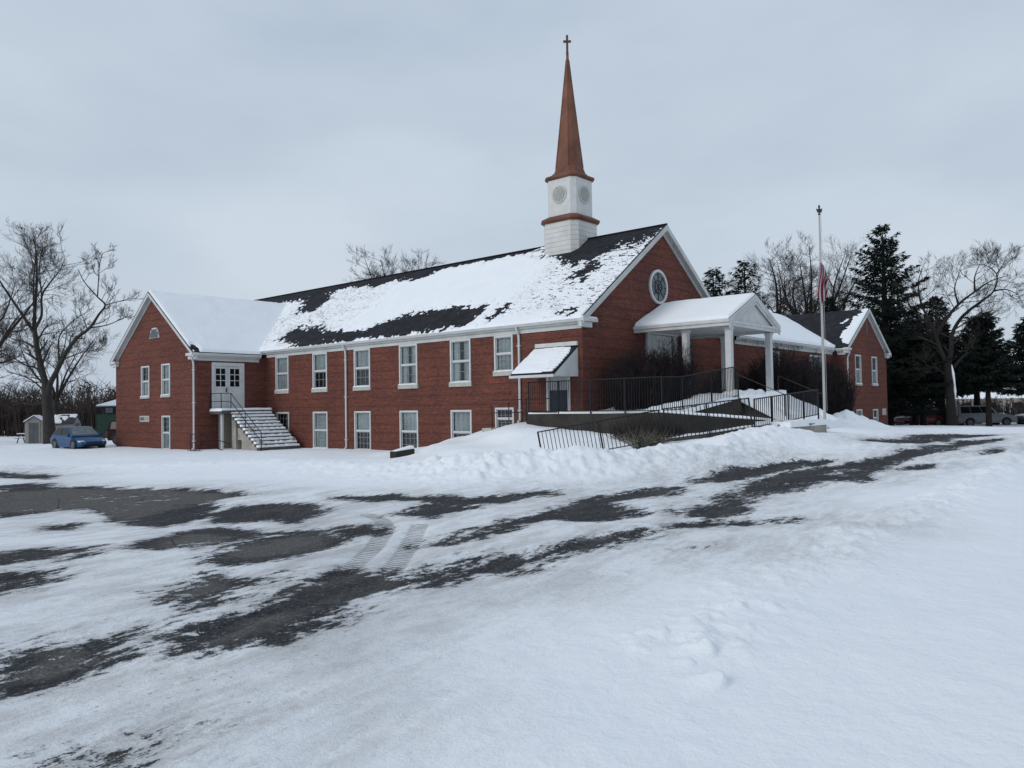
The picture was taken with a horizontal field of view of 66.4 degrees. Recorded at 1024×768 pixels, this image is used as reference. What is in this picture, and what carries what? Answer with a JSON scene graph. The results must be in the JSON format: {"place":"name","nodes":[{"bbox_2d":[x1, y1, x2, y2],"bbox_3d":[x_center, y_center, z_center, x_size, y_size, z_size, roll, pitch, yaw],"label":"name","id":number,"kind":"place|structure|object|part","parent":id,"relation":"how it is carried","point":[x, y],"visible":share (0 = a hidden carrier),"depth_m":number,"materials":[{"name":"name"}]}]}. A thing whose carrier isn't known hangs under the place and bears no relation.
{"place":"outdoors","nodes":[
{"label":"outdoors","id":0,"kind":"place"},
{"bbox_2d":[54,414,82,428],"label":"garden shed","id":1,"kind":"structure","parent":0,"point":[67,420],"depth_m":62.76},
{"bbox_2d":[0,410,1023,767],"bbox_3d":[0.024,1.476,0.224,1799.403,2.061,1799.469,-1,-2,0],"label":"ground","id":2,"kind":"structure","parent":0,"point":[848,592],"depth_m":6.36,"materials":[{"name":"white snow"}]},
{"bbox_2d":[14,433,24,442],"bbox_3d":[-38.237,4.265,61.522,1.054,0.801,1.408,-1,-2,-6],"label":"picnic table","id":3,"kind":"object","parent":2,"relation":"on","point":[19,434],"visible":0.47,"depth_m":61.22,"materials":[{"name":"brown wood"}]},
{"bbox_2d":[23,415,42,443],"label":"garden shed","id":4,"kind":"structure","parent":2,"relation":"on","point":[33,429],"depth_m":59.88,"materials":[{"name":"beige wood"}]},
{"bbox_2d":[29,423,38,442],"bbox_3d":[-36.583,3.758,59.884,0.700,1.530,0.038,-1,-2,-14],"label":"door","id":5,"kind":"structure","parent":4,"relation":"in","point":[33,427],"depth_m":59.87,"materials":[{"name":"grey wood"}]},
{"bbox_2d":[0,252,84,369],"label":"bare tree","id":6,"kind":"object","parent":2,"relation":"on","point":[18,319],"visible":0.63,"depth_m":63.96,"materials":[{"name":"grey plant"}]},
{"bbox_2d":[2,316,106,414],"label":"bare tree","id":7,"kind":"object","parent":2,"relation":"on","point":[57,395],"visible":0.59,"depth_m":67.82,"materials":[{"name":"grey plant"}]},
{"bbox_2d":[0,376,115,436],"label":"thicket","id":8,"kind":"object","parent":2,"relation":"on","point":[27,411],"visible":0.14,"depth_m":75.26,"materials":[{"name":"brown plant"}]},
{"bbox_2d":[0,376,115,414],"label":"woods","id":9,"kind":"object","parent":2,"relation":"on","point":[80,394],"visible":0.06,"depth_m":103.20,"materials":[{"name":"brown plant"}]},
{"bbox_2d":[0,218,142,443],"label":"bare tree","id":10,"kind":"object","parent":2,"relation":"on","point":[48,418],"visible":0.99,"depth_m":58.08,"materials":[{"name":"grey plant"}]},
{"bbox_2d":[50,426,106,448],"bbox_3d":[-27.200,3.395,49.136,4.330,1.460,2.120,-2,-2,38],"label":"parked car","id":11,"kind":"object","parent":2,"relation":"on","point":[75,437],"visible":0.97,"depth_m":48.44,"materials":[{"name":"blue paint"}]},
{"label":"window","id":12,"kind":"part","parent":11,"relation":"part of","materials":[{"name":"grey glass"}]},
{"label":"window","id":13,"kind":"part","parent":11,"relation":"part of","materials":[{"name":"grey glass"}]},
{"bbox_2d":[96,400,115,437],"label":"green garage","id":14,"kind":"structure","parent":2,"relation":"on","point":[105,417],"depth_m":68.46,"materials":[{"name":"green wood"}]},
{"bbox_2d":[106,408,112,412],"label":"window","id":15,"kind":"structure","parent":14,"relation":"in","point":[108,410],"depth_m":68.71,"materials":[{"name":"grey glass"}]},
{"bbox_2d":[106,420,167,444],"bbox_3d":[-24.852,3.236,52.741,4.430,1.620,2.120,-1,-2,12],"label":"parked car","id":16,"kind":"object","parent":2,"relation":"on","point":[111,433],"visible":0.17,"depth_m":52.31,"materials":[{"name":"red paint"}]},
{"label":"window","id":17,"kind":"part","parent":16,"relation":"part of","materials":[{"name":"grey glass"}]},
{"bbox_2d":[187,434,229,450],"bbox_3d":[-16.664,3.244,42.565,2.440,1.060,0.849,-1,-2,12],"label":"handrail","id":18,"kind":"object","parent":2,"relation":"on","point":[201,443],"visible":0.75,"depth_m":42.61,"materials":[{"name":"black metal"}]},
{"bbox_2d":[209,393,299,450],"bbox_3d":[-14.373,2.188,43.902,4.382,3.406,3.250,-2,-2,41],"label":"outdoor staircase","id":19,"kind":"structure","parent":2,"relation":"on","point":[259,429],"depth_m":43.56,"materials":[{"name":"concrete"}]},
{"bbox_2d":[346,243,443,281],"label":"bare tree","id":20,"kind":"object","parent":2,"relation":"on","point":[374,273],"visible":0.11,"depth_m":74.09,"materials":[{"name":"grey plant"}]},
{"bbox_2d":[390,445,414,457],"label":"retaining wall","id":21,"kind":"structure","parent":2,"relation":"on","point":[404,451],"depth_m":32.33,"materials":[{"name":"concrete"}]},
{"bbox_2d":[109,35,890,450],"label":"church","id":22,"kind":"structure","parent":2,"relation":"on","point":[429,355],"depth_m":39.94,"materials":[{"name":"red brick"}]},
{"bbox_2d":[140,366,149,398],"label":"window","id":23,"kind":"structure","parent":22,"relation":"in","point":[145,384],"depth_m":47.88,"materials":[{"name":"white paint"}]},
{"bbox_2d":[160,363,170,397],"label":"window","id":24,"kind":"structure","parent":22,"relation":"in","point":[165,368],"depth_m":46.22,"materials":[{"name":"glass"}]},
{"bbox_2d":[161,416,170,448],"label":"window","id":25,"kind":"structure","parent":22,"relation":"in","point":[166,435],"depth_m":46.15,"materials":[{"name":"white paint"}]},
{"bbox_2d":[212,362,244,407],"bbox_3d":[-16.371,0.124,45.107,0.130,2.690,2.010,-2,-2,41],"label":"double door","id":26,"kind":"structure","parent":22,"relation":"in","point":[226,377],"depth_m":45.12,"materials":[{"name":"white paint"}]},
{"bbox_2d":[220,414,241,448],"bbox_3d":[-16.250,2.820,45.183,0.050,2.200,1.400,-2,-2,41],"label":"cellar door","id":27,"kind":"structure","parent":22,"relation":"in","point":[227,419],"depth_m":45.03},
{"bbox_2d":[274,356,289,393],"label":"window","id":28,"kind":"structure","parent":22,"relation":"in","point":[282,361],"depth_m":45.80,"materials":[{"name":"white paint"}]},
{"bbox_2d":[276,412,288,431],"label":"window","id":29,"kind":"structure","parent":22,"relation":"in","point":[284,416],"depth_m":45.82,"materials":[{"name":"white paint"}]},
{"bbox_2d":[311,352,327,392],"bbox_3d":[-10.430,-0.633,43.438,1.440,2.180,0.690,-2,-2,41],"label":"window","id":30,"kind":"structure","parent":22,"relation":"in","point":[321,358],"depth_m":43.46,"materials":[{"name":"grey glass"}]},
{"bbox_2d":[313,412,327,447],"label":"window","id":31,"kind":"structure","parent":22,"relation":"in","point":[320,419],"depth_m":43.32,"materials":[{"name":"white paint"}]},
{"bbox_2d":[353,348,370,390],"bbox_3d":[-7.636,-0.745,41.015,1.440,2.180,0.690,-2,-2,41],"label":"window","id":32,"kind":"structure","parent":22,"relation":"in","point":[361,357],"depth_m":41.01,"materials":[{"name":"white paint"}]},
{"bbox_2d":[354,411,370,449],"bbox_3d":[-7.571,2.429,40.942,1.340,2.030,0.645,-2,-2,41],"label":"window","id":33,"kind":"structure","parent":22,"relation":"in","point":[364,417],"depth_m":40.96,"materials":[{"name":"white paint"}]},
{"bbox_2d":[398,344,418,388],"bbox_3d":[-4.917,-0.854,38.657,1.440,2.180,0.690,-2,-2,41],"label":"window","id":34,"kind":"structure","parent":22,"relation":"in","point":[408,352],"depth_m":38.68,"materials":[{"name":"grey glass"}]},
{"bbox_2d":[399,410,418,447],"bbox_3d":[-4.851,2.320,38.585,1.340,2.030,0.645,-2,-2,41],"label":"window","id":35,"kind":"structure","parent":22,"relation":"in","point":[408,420],"depth_m":38.57,"materials":[{"name":"white paint"}]},
{"bbox_2d":[449,338,471,386],"bbox_3d":[-2.197,-0.963,36.298,1.440,2.180,0.690,-2,-2,41],"label":"window","id":36,"kind":"structure","parent":22,"relation":"in","point":[460,374],"depth_m":36.35,"materials":[{"name":"glass"}]},
{"bbox_2d":[450,410,471,437],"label":"window","id":37,"kind":"structure","parent":22,"relation":"in","point":[463,418],"depth_m":36.17,"materials":[{"name":"white paint"}]},
{"bbox_2d":[493,334,513,375],"bbox_3d":[-0.337,-1.246,34.388,1.210,1.780,0.233,-2,-2,41],"label":"window","id":38,"kind":"structure","parent":22,"relation":"in","point":[503,358],"depth_m":34.46,"materials":[{"name":"grey glass"}]},
{"bbox_2d":[495,407,513,426],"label":"window","id":39,"kind":"structure","parent":22,"relation":"in","point":[504,416],"depth_m":34.55,"materials":[{"name":"white paint"}]},
{"bbox_2d":[546,364,570,410],"bbox_3d":[1.944,0.158,32.396,1.220,2.070,0.140,-2,-2,41],"label":"side door","id":40,"kind":"structure","parent":22,"relation":"in","point":[555,389],"depth_m":32.43,"materials":[{"name":"white paint"}]},
{"bbox_2d":[649,270,667,303],"bbox_3d":[6.779,-4.490,36.212,0.087,1.600,1.600,-2,-2,41],"label":"round window","id":41,"kind":"structure","parent":22,"relation":"in","point":[658,285],"depth_m":36.20,"materials":[{"name":"grey glass"}]},
{"bbox_2d":[739,375,785,415],"bbox_3d":[9.928,0.679,31.275,2.038,2.273,0.035,-2,-2,41],"label":"handrail","id":42,"kind":"object","parent":22,"relation":"attached to","point":[772,389],"visible":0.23,"depth_m":30.92,"materials":[{"name":"brown metal"}]},
{"bbox_2d":[778,376,822,394],"bbox_3d":[12.732,0.724,34.508,2.038,2.273,0.035,-2,-2,41],"label":"handrail","id":43,"kind":"object","parent":22,"relation":"attached to","point":[793,382],"visible":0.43,"depth_m":34.80,"materials":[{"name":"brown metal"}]},
{"bbox_2d":[809,355,820,371],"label":"window","id":44,"kind":"structure","parent":22,"relation":"in","point":[816,356],"depth_m":50.46,"materials":[{"name":"white paint"}]},
{"bbox_2d":[855,354,862,385],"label":"window","id":45,"kind":"structure","parent":22,"relation":"in","point":[858,375],"depth_m":54.46,"materials":[{"name":"white glass"}]},
{"bbox_2d":[856,409,862,415],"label":"window","id":46,"kind":"structure","parent":22,"relation":"in","point":[858,411],"depth_m":54.34,"materials":[{"name":"white paint"}]},
{"bbox_2d":[871,356,878,385],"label":"window","id":47,"kind":"structure","parent":22,"relation":"in","point":[874,372],"depth_m":57.34,"materials":[{"name":"white paint"}]},
{"bbox_2d":[873,409,878,421],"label":"window","id":48,"kind":"structure","parent":22,"relation":"in","point":[874,417],"depth_m":57.16,"materials":[{"name":"white paint"}]},
{"bbox_2d":[537,409,662,450],"bbox_3d":[2.858,1.793,24.992,4.122,1.902,0.059,-1,-2,0],"label":"metal railing","id":49,"kind":"object","parent":2,"relation":"on","point":[598,427],"visible":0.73,"depth_m":24.99,"materials":[{"name":"black metal"}]},
{"bbox_2d":[601,341,684,409],"bbox_3d":[5.465,-0.277,32.349,3.157,2.998,4.749,-2,-2,41],"label":"bare shrub","id":50,"kind":"object","parent":2,"relation":"on","point":[631,368],"visible":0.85,"depth_m":31.36,"materials":[{"name":"brown plant"}]},
{"bbox_2d":[604,414,696,440],"bbox_3d":[4.512,1.460,26.602,3.848,1.075,1.926,-2,-2,41],"label":"bare shrub","id":51,"kind":"object","parent":2,"relation":"on","point":[647,429],"visible":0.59,"depth_m":26.42,"materials":[{"name":"brown plant"}]},
{"bbox_2d":[615,423,685,448],"bbox_3d":[4.250,1.575,24.095,2.198,0.896,1.834,-1,-2,0],"label":"shrub","id":52,"kind":"object","parent":2,"relation":"on","point":[646,440],"visible":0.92,"depth_m":23.93,"materials":[{"name":"brown plant"}]},
{"bbox_2d":[646,334,699,403],"bbox_3d":[6.793,-0.512,33.340,2.755,3.376,2.617,-2,-2,41],"label":"bare shrub","id":53,"kind":"object","parent":2,"relation":"on","point":[686,370],"visible":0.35,"depth_m":32.84,"materials":[{"name":"brown plant"}]},
{"bbox_2d":[527,395,831,440],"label":"concrete ramp","id":54,"kind":"structure","parent":2,"relation":"on","point":[553,419],"depth_m":28.45,"materials":[{"name":"grey concrete"}]},
{"bbox_2d":[482,397,556,431],"bbox_3d":[0.637,1.349,32.550,4.051,1.600,1.292,-2,-2,41],"label":"pipe railing","id":55,"kind":"object","parent":54,"relation":"on","point":[492,428],"visible":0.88,"depth_m":32.52,"materials":[{"name":"black metal"}]},
{"bbox_2d":[528,366,738,413],"bbox_3d":[4.730,0.296,29.607,8.448,2.010,3.978,-1,-2,4],"label":"guard railing","id":56,"kind":"object","parent":54,"relation":"on","point":[681,392],"visible":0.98,"depth_m":29.48,"materials":[{"name":"black metal"}]},
{"bbox_2d":[753,389,818,426],"bbox_3d":[9.406,0.932,26.565,4.622,1.540,0.120,1,-2,-44],"label":"metal railing","id":57,"kind":"object","parent":54,"relation":"on","point":[803,399],"visible":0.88,"depth_m":26.45,"materials":[{"name":"black metal"}]},
{"bbox_2d":[662,398,752,438],"bbox_3d":[6.271,1.250,24.976,2.927,1.598,0.059,-1,-2,0],"label":"metal railing","id":58,"kind":"object","parent":2,"relation":"on","point":[707,420],"visible":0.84,"depth_m":24.97,"materials":[{"name":"black metal"}]},
{"bbox_2d":[702,267,742,296],"bbox_3d":[16.073,-2.707,64.220,9.870,13.683,8.549,0,-2,-40],"label":"spruce tree","id":59,"kind":"object","parent":2,"relation":"on","point":[715,290],"visible":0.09,"depth_m":63.74,"materials":[{"name":"green plant"}]},
{"bbox_2d":[696,362,757,393],"bbox_3d":[10.439,0.368,37.755,3.158,3.152,2.982,0,-2,-31],"label":"bare shrub","id":60,"kind":"object","parent":2,"relation":"on","point":[742,383],"visible":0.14,"depth_m":37.44,"materials":[{"name":"brown plant"}]},
{"bbox_2d":[725,260,775,312],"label":"spruce tree","id":61,"kind":"object","parent":2,"relation":"on","point":[751,273],"visible":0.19,"depth_m":70.55,"materials":[{"name":"green plant"}]},
{"bbox_2d":[742,344,827,407],"bbox_3d":[13.732,0.035,39.597,4.215,4.421,6.213,-2,-2,41],"label":"bare shrub","id":62,"kind":"object","parent":2,"relation":"on","point":[786,369],"visible":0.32,"depth_m":38.42,"materials":[{"name":"brown plant"}]},
{"bbox_2d":[719,234,865,315],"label":"bare tree","id":63,"kind":"object","parent":2,"relation":"on","point":[779,307],"visible":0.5,"depth_m":69.14,"materials":[{"name":"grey plant"}]},
{"bbox_2d":[761,230,881,314],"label":"bare tree","id":64,"kind":"object","parent":2,"relation":"on","point":[836,290],"visible":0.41,"depth_m":77.04,"materials":[{"name":"brown plant"}]},
{"bbox_2d":[816,205,829,428],"bbox_3d":[12.829,-2.655,32.381,0.344,9.593,0.344,-1,-2,0],"label":"flagpole","id":65,"kind":"object","parent":2,"relation":"on","point":[819,211],"visible":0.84,"depth_m":32.32,"materials":[{"name":"grey metal"}]},
{"bbox_2d":[818,262,827,304],"bbox_3d":[12.816,-4.163,32.269,0.375,1.786,0.149,-1,-2,0],"label":"flag","id":66,"kind":"object","parent":65,"relation":"hanging from","point":[822,287],"visible":1,"depth_m":32.26,"materials":[{"name":"fabric"}]},
{"bbox_2d":[794,349,860,414],"bbox_3d":[17.404,0.302,44.478,3.868,4.643,8.406,-2,-2,41],"label":"bare shrub","id":67,"kind":"object","parent":2,"relation":"on","point":[840,390],"visible":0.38,"depth_m":43.61,"materials":[{"name":"brown plant"}]},
{"bbox_2d":[823,297,839,311],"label":"spruce tree","id":68,"kind":"object","parent":2,"relation":"on","point":[832,306],"visible":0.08,"depth_m":66.49,"materials":[{"name":"green plant"}]},
{"bbox_2d":[878,304,907,416],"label":"pine tree","id":69,"kind":"object","parent":2,"relation":"on","point":[894,323],"visible":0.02,"depth_m":76.66,"materials":[{"name":"green plant"}]},
{"bbox_2d":[839,223,962,425],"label":"spruce tree","id":70,"kind":"object","parent":2,"relation":"on","point":[896,341],"visible":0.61,"depth_m":65.14,"materials":[{"name":"green plant"}]},
{"bbox_2d":[891,314,942,424],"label":"pine tree","id":71,"kind":"object","parent":2,"relation":"on","point":[914,420],"visible":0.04,"depth_m":70.20,"materials":[{"name":"green plant"}]},
{"bbox_2d":[894,409,942,424],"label":"parked car","id":72,"kind":"object","parent":2,"relation":"on","point":[937,419],"visible":0.52,"depth_m":71.89,"materials":[{"name":"red paint"}]},
{"bbox_2d":[892,333,963,425],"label":"pine tree","id":73,"kind":"object","parent":2,"relation":"on","point":[923,421],"visible":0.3,"depth_m":66.64,"materials":[{"name":"green plant"}]},
{"bbox_2d":[918,295,963,406],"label":"pine tree","id":74,"kind":"object","parent":2,"relation":"on","point":[930,311],"visible":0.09,"depth_m":78.71,"materials":[{"name":"green plant"}]},
{"bbox_2d":[881,238,1023,425],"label":"bare tree","id":75,"kind":"object","parent":2,"relation":"on","point":[948,373],"visible":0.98,"depth_m":62.44,"materials":[{"name":"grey plant"}]},
{"bbox_2d":[927,325,977,424],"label":"pine tree","id":76,"kind":"object","parent":2,"relation":"on","point":[945,330],"visible":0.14,"depth_m":72.00,"materials":[{"name":"green plant"}]},
{"bbox_2d":[896,395,1023,416],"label":"hedgerow","id":77,"kind":"object","parent":2,"relation":"on","point":[996,407],"visible":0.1,"depth_m":85.54,"materials":[{"name":"brown plant"}]},
{"bbox_2d":[928,387,1023,411],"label":"house","id":78,"kind":"structure","parent":2,"relation":"on","point":[982,396],"depth_m":124.53,"materials":[{"name":"white"}]},
{"bbox_2d":[956,316,1012,423],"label":"pine tree","id":79,"kind":"object","parent":2,"relation":"on","point":[977,398],"visible":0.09,"depth_m":75.27,"materials":[{"name":"green plant"}]},
{"bbox_2d":[956,405,1017,424],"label":"parked car","id":80,"kind":"object","parent":2,"relation":"on","point":[969,415],"visible":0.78,"depth_m":71.06,"materials":[{"name":"silver metal"}]},
{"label":"window","id":81,"kind":"part","parent":80,"relation":"part of","materials":[{"name":"black glass"}]},
{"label":"window","id":82,"kind":"part","parent":80,"relation":"part of","materials":[{"name":"black glass"}]},
{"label":"window","id":83,"kind":"part","parent":80,"relation":"part of","materials":[{"name":"black glass"}]},
{"bbox_2d":[953,311,1023,425],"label":"pine tree","id":84,"kind":"object","parent":2,"relation":"on","point":[988,374],"visible":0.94,"depth_m":62.86,"materials":[{"name":"green plant"}]},
{"bbox_2d":[997,317,1023,396],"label":"pine tree","id":85,"kind":"object","parent":2,"relation":"on","point":[1018,335],"visible":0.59,"depth_m":63.72,"materials":[{"name":"green plant"}]},
{"bbox_2d":[1014,413,1023,423],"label":"parked car","id":86,"kind":"object","parent":2,"relation":"on","point":[1020,417],"visible":0.7,"depth_m":71.88,"materials":[{"name":"grey paint"}]},
{"bbox_2d":[0,0,1023,401],"label":"sky","id":87,"kind":"structure","parent":0,"point":[237,149],"materials":[{"name":"grey"}]}
]}

